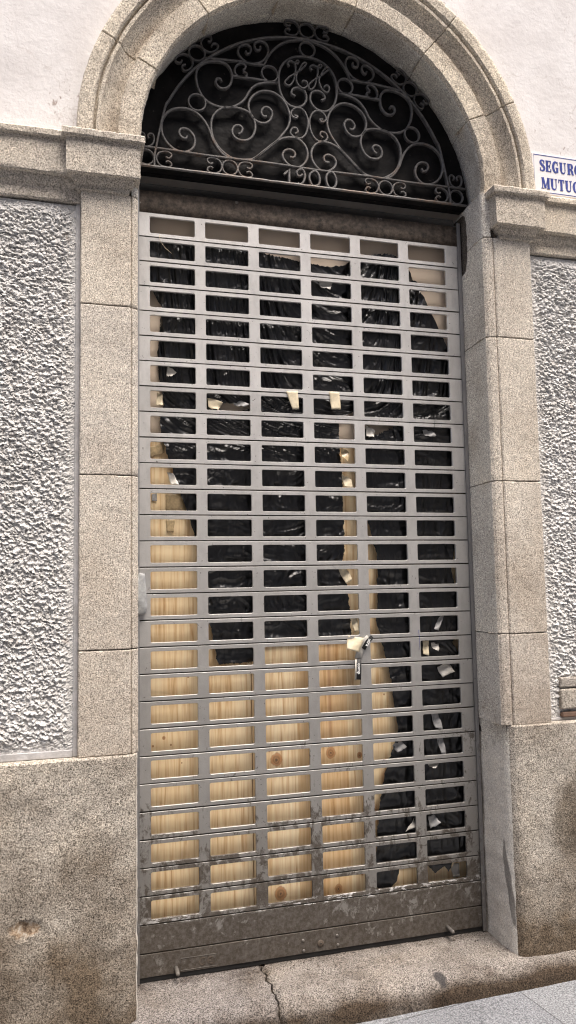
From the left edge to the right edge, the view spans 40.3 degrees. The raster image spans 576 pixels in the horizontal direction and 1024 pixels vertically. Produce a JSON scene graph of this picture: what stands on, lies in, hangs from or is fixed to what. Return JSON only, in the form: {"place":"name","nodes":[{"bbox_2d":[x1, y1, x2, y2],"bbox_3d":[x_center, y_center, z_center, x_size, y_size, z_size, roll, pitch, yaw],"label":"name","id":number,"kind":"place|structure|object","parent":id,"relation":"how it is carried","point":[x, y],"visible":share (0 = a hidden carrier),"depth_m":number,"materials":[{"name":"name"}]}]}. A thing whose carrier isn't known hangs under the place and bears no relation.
{"place":"outdoors","nodes":[
{"label":"outdoors","id":0,"kind":"place"},
{"bbox_2d":[357,980,575,1023],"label":"pavement","id":1,"kind":"structure","parent":0,"point":[553,1004],"depth_m":2.78,"materials":[{"name":"stone"}]},
{"bbox_2d":[0,0,575,1023],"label":"stone facade","id":2,"kind":"structure","parent":1,"relation":"on","point":[494,80],"depth_m":2.85,"materials":[{"name":"stone"}]},
{"bbox_2d":[150,218,446,439],"bbox_3d":[0.070,-0.765,3.300,1.455,0.924,0.018,0,-5,-16],"label":"fibreboard panel","id":3,"kind":"object","parent":2,"relation":"attached to","point":[226,233],"depth_m":3.31,"materials":[{"name":"brown wood"}]},
{"bbox_2d":[150,242,352,664],"bbox_3d":[-0.125,-0.254,3.172,0.918,1.705,0.022,0,-5,-16],"label":"plastic sheet","id":4,"kind":"object","parent":3,"relation":"attached to","point":[243,553],"visible":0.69,"depth_m":3.17,"materials":[{"name":"black plastic"}]},
{"bbox_2d":[319,282,331,288],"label":"paper scrap","id":5,"kind":"object","parent":4,"relation":"attached to","point":[325,285],"visible":1,"depth_m":3.30,"materials":[{"name":"grey paper"}]},
{"bbox_2d":[345,253,465,887],"bbox_3d":[0.515,0.197,3.308,0.527,2.642,0.025,0,-5,-16],"label":"plastic sheet","id":6,"kind":"object","parent":3,"relation":"attached to","point":[403,774],"visible":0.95,"depth_m":3.31,"materials":[{"name":"black plastic"}]},
{"bbox_2d":[140,19,467,214],"bbox_3d":[0.079,-1.706,3.305,1.500,0.750,0.077,0,-5,-16],"label":"fanlight grille","id":7,"kind":"object","parent":2,"relation":"attached to","point":[303,108],"visible":0.98,"depth_m":3.29,"materials":[{"name":"metal"}]},
{"bbox_2d":[137,183,486,984],"bbox_3d":[0.101,0.189,3.164,1.425,3.050,0.119,0,-5,-16],"label":"rolling shutter","id":8,"kind":"object","parent":2,"relation":"attached to","point":[261,931],"visible":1,"depth_m":3.14,"materials":[{"name":"grey metal"}]},
{"bbox_2d":[138,573,146,614],"bbox_3d":[-0.553,0.307,2.949,0.047,0.157,0.031,0,-5,-16],"label":"sealant lump","id":9,"kind":"object","parent":8,"relation":"attached to","point":[142,602],"visible":0.68,"depth_m":2.94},
{"bbox_2d":[156,392,162,405],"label":"tape scrap","id":10,"kind":"object","parent":8,"relation":"attached to","point":[159,400],"visible":1,"depth_m":3.06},
{"bbox_2d":[166,367,176,376],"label":"tape scrap","id":11,"kind":"object","parent":8,"relation":"attached to","point":[171,372],"visible":1,"depth_m":3.08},
{"bbox_2d":[167,472,178,484],"bbox_3d":[-0.445,-0.130,3.046,0.047,0.052,0.014,-2,-5,8],"label":"tape scrap","id":12,"kind":"object","parent":8,"relation":"attached to","point":[172,479],"visible":1,"depth_m":3.05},
{"bbox_2d":[207,398,222,409],"bbox_3d":[-0.289,-0.428,3.116,0.064,0.052,0.017,0,-5,-8],"label":"tape scrap","id":13,"kind":"object","parent":8,"relation":"attached to","point":[214,404],"visible":1,"depth_m":3.12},
{"bbox_2d":[233,401,248,406],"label":"tape scrap","id":14,"kind":"object","parent":8,"relation":"attached to","point":[241,403],"visible":1,"depth_m":3.15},
{"bbox_2d":[286,391,298,409],"bbox_3d":[0.019,-0.455,3.189,0.052,0.080,0.008,0,-5,-16],"label":"tape strip","id":15,"kind":"object","parent":8,"relation":"attached to","point":[293,398],"visible":1,"depth_m":3.19,"materials":[{"name":"beige paper"}]},
{"bbox_2d":[329,392,340,409],"bbox_3d":[0.194,-0.460,3.238,0.047,0.076,0.009,0,-5,-16],"label":"tape strip","id":16,"kind":"object","parent":8,"relation":"attached to","point":[335,400],"visible":1,"depth_m":3.24,"materials":[{"name":"beige paper"}]},
{"bbox_2d":[341,448,348,461],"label":"tape scrap","id":17,"kind":"object","parent":8,"relation":"attached to","point":[345,453],"visible":1,"depth_m":3.25,"materials":[{"name":"beige paper"}]},
{"bbox_2d":[339,569,351,583],"bbox_3d":[0.234,0.262,3.202,0.055,0.062,0.015,-1,-5,-2],"label":"tape scrap","id":18,"kind":"object","parent":8,"relation":"attached to","point":[345,575],"visible":1,"depth_m":3.20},
{"bbox_2d":[342,474,352,487],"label":"tape scrap","id":19,"kind":"object","parent":8,"relation":"attached to","point":[347,481],"visible":1,"depth_m":3.24,"materials":[{"name":"beige paper"}]},
{"bbox_2d":[347,636,362,651],"bbox_3d":[0.271,0.531,3.165,0.076,0.067,0.021,0,-5,-16],"label":"tape strip","id":20,"kind":"object","parent":8,"relation":"attached to","point":[355,644],"visible":1,"depth_m":3.16,"materials":[{"name":"white paper"}]},
{"bbox_2d":[351,618,358,631],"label":"tape scrap","id":21,"kind":"object","parent":8,"relation":"attached to","point":[354,621],"visible":1,"depth_m":3.19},
{"bbox_2d":[355,635,373,679],"bbox_3d":[0.307,0.585,3.166,0.085,0.178,0.015,0,-5,-10],"label":"printed tape","id":22,"kind":"object","parent":8,"relation":"hanging from","point":[366,640],"visible":1,"depth_m":3.17,"materials":[{"name":"plastic"}]},
{"bbox_2d":[366,426,374,436],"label":"tape scrap","id":23,"kind":"object","parent":8,"relation":"attached to","point":[370,431],"visible":1,"depth_m":3.29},
{"bbox_2d":[393,741,406,751],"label":"tape scrap","id":24,"kind":"object","parent":8,"relation":"attached to","point":[400,746],"visible":1,"depth_m":3.20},
{"bbox_2d":[405,819,414,831],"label":"tape scrap","id":25,"kind":"object","parent":8,"relation":"attached to","point":[412,825],"visible":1,"depth_m":3.18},
{"bbox_2d":[423,640,428,655],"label":"tape scrap","id":26,"kind":"object","parent":8,"relation":"attached to","point":[425,648],"visible":1,"depth_m":3.27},
{"bbox_2d":[423,430,435,436],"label":"tape scrap","id":27,"kind":"object","parent":8,"relation":"attached to","point":[429,433],"visible":1,"depth_m":3.37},
{"bbox_2d":[428,763,438,767],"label":"tape scrap","id":28,"kind":"object","parent":8,"relation":"attached to","point":[434,765],"visible":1,"depth_m":3.23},
{"bbox_2d":[428,814,440,827],"bbox_3d":[0.599,1.265,3.211,0.054,0.055,0.016,-1,-5,4],"label":"tape scrap","id":29,"kind":"object","parent":8,"relation":"attached to","point":[434,821],"visible":1,"depth_m":3.21,"materials":[{"name":"grey plastic"}]},
{"bbox_2d":[431,642,438,650],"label":"tape scrap","id":30,"kind":"object","parent":8,"relation":"attached to","point":[434,646],"visible":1,"depth_m":3.29,"materials":[{"name":"white paper"}]},
{"bbox_2d":[431,714,442,729],"bbox_3d":[0.616,0.865,3.254,0.049,0.075,0.016,0,-5,-6],"label":"tape scrap","id":31,"kind":"object","parent":8,"relation":"attached to","point":[436,720],"visible":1,"depth_m":3.26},
{"bbox_2d":[434,616,443,629],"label":"tape scrap","id":32,"kind":"object","parent":8,"relation":"attached to","point":[438,623],"visible":1,"depth_m":3.30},
{"bbox_2d":[437,738,445,753],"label":"tape scrap","id":33,"kind":"object","parent":8,"relation":"attached to","point":[441,744],"visible":1,"depth_m":3.25,"materials":[{"name":"grey plastic"}]},
{"bbox_2d":[437,664,454,676],"bbox_3d":[0.662,0.659,3.288,0.077,0.064,0.019,0,-5,-16],"label":"paper scrap","id":34,"kind":"object","parent":8,"relation":"on","point":[444,670],"visible":1,"depth_m":3.29,"materials":[{"name":"grey paper"}]},
{"bbox_2d":[531,152,575,199],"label":"wall sign","id":35,"kind":"object","parent":2,"relation":"attached to","point":[554,176],"visible":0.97,"depth_m":3.41,"materials":[{"name":"white ceramic"}]},
{"bbox_2d":[130,928,575,1023],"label":"doorstep","id":36,"kind":"object","parent":1,"relation":"on","point":[377,984],"visible":0.73,"depth_m":2.84,"materials":[{"name":"stone"}]},
{"bbox_2d":[150,442,253,946],"bbox_3d":[-0.377,0.701,3.040,0.476,2.018,0.018,0,-5,-16],"label":"wooden board","id":37,"kind":"object","parent":36,"relation":"on","point":[161,908],"visible":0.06,"depth_m":3.02,"materials":[{"name":"brown wood"}]},
{"bbox_2d":[152,493,156,500],"bbox_3d":[-0.521,-0.057,3.057,0.020,0.030,0.004,0,-5,-16],"label":"paper label","id":38,"kind":"object","parent":37,"relation":"attached to","point":[154,497],"visible":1,"depth_m":3.06,"materials":[{"name":"grey paper"}]},
{"bbox_2d":[150,442,163,457],"bbox_3d":[-0.516,-0.242,3.075,0.061,0.069,0.004,0,-5,-16],"label":"tape scrap","id":39,"kind":"object","parent":37,"relation":"attached to","point":[158,449],"visible":0.86,"depth_m":3.08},
{"bbox_2d":[166,519,174,532],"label":"tape scrap","id":40,"kind":"object","parent":37,"relation":"attached to","point":[170,523],"visible":0.99,"depth_m":3.06,"materials":[{"name":"beige paper"}]},
{"bbox_2d":[166,494,185,510],"bbox_3d":[-0.440,-0.037,3.077,0.080,0.072,0.004,0,-5,-16],"label":"tape scrap","id":41,"kind":"object","parent":37,"relation":"attached to","point":[174,502],"visible":0.96,"depth_m":3.08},
{"bbox_2d":[140,935,478,1009],"bbox_3d":[0.139,1.695,2.885,1.327,0.010,0.262,0,-5,-16],"label":"debris","id":42,"kind":"object","parent":36,"relation":"on","point":[308,969],"visible":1,"depth_m":2.94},
{"bbox_2d":[251,448,373,904],"bbox_3d":[0.096,0.705,3.174,0.501,2.016,0.018,0,-5,-16],"label":"wooden board","id":43,"kind":"object","parent":36,"relation":"on","point":[301,783],"visible":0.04,"depth_m":3.14,"materials":[{"name":"brown wood"}]},
{"bbox_2d":[367,521,465,915],"bbox_3d":[0.567,0.709,3.308,0.472,2.017,0.018,0,-5,-16],"label":"wooden board","id":44,"kind":"object","parent":36,"relation":"on","point":[386,725],"visible":0.01,"depth_m":3.24,"materials":[{"name":"brown wood"}]},
{"bbox_2d":[451,863,459,877],"bbox_3d":[0.693,1.485,3.256,0.036,0.053,0.018,0,-5,-16],"label":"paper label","id":45,"kind":"object","parent":44,"relation":"attached to","point":[455,869],"visible":0.94,"depth_m":3.25,"materials":[{"name":"grey paper"}]}
]}

